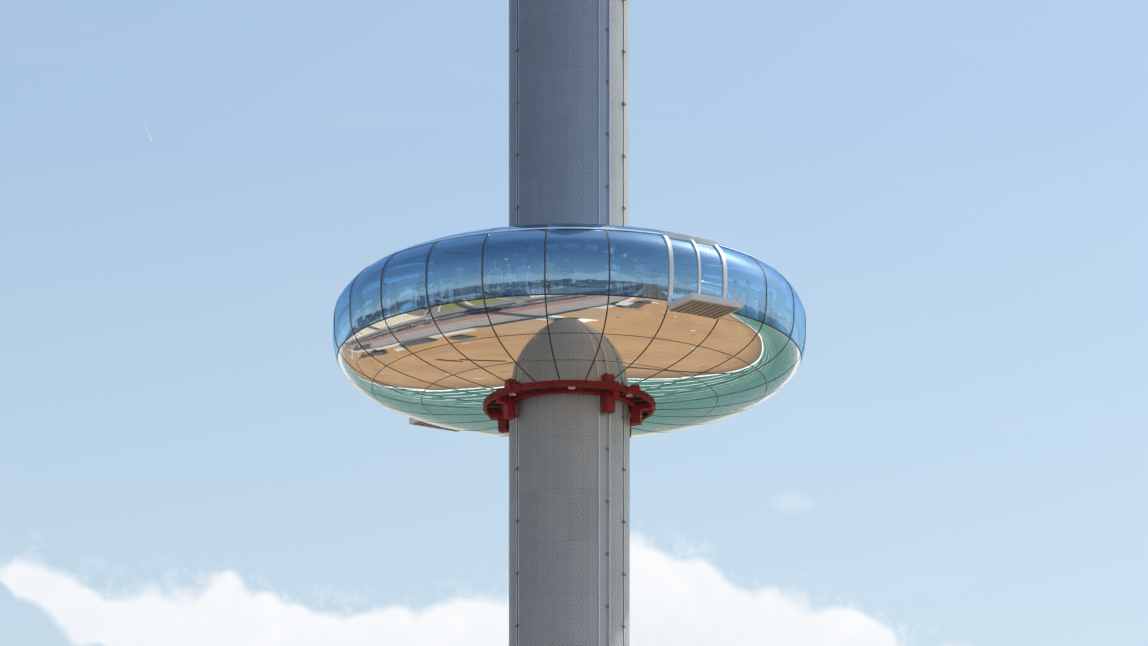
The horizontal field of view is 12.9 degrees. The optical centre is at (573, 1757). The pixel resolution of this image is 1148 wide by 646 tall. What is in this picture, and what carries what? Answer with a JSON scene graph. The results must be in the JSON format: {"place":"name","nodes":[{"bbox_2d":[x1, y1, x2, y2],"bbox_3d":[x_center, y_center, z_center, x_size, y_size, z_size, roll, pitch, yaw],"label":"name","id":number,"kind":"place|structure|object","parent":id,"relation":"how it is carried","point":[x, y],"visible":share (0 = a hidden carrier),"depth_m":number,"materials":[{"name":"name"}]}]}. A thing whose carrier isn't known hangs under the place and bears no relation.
{"place":"outdoors","nodes":[
{"label":"outdoors","id":0,"kind":"place"},
{"bbox_2d":[0,0,1147,645],"label":"sky","id":1,"kind":"structure","parent":0,"point":[951,195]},
{"label":"beach","id":2,"kind":"structure","parent":0,"visible":0},
{"bbox_2d":[509,0,629,645],"bbox_3d":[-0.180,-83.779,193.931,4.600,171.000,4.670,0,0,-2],"label":"tower","id":3,"kind":"structure","parent":2,"relation":"on","point":[569,453],"depth_m":191.87,"materials":[{"name":"grey metal"}]},
{"bbox_2d":[333,223,805,437],"bbox_3d":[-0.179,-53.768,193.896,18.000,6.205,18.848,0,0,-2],"label":"pod","id":4,"kind":"object","parent":3,"relation":"attached to","point":[483,331],"visible":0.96,"depth_m":187.81,"materials":[{"name":"glass"}]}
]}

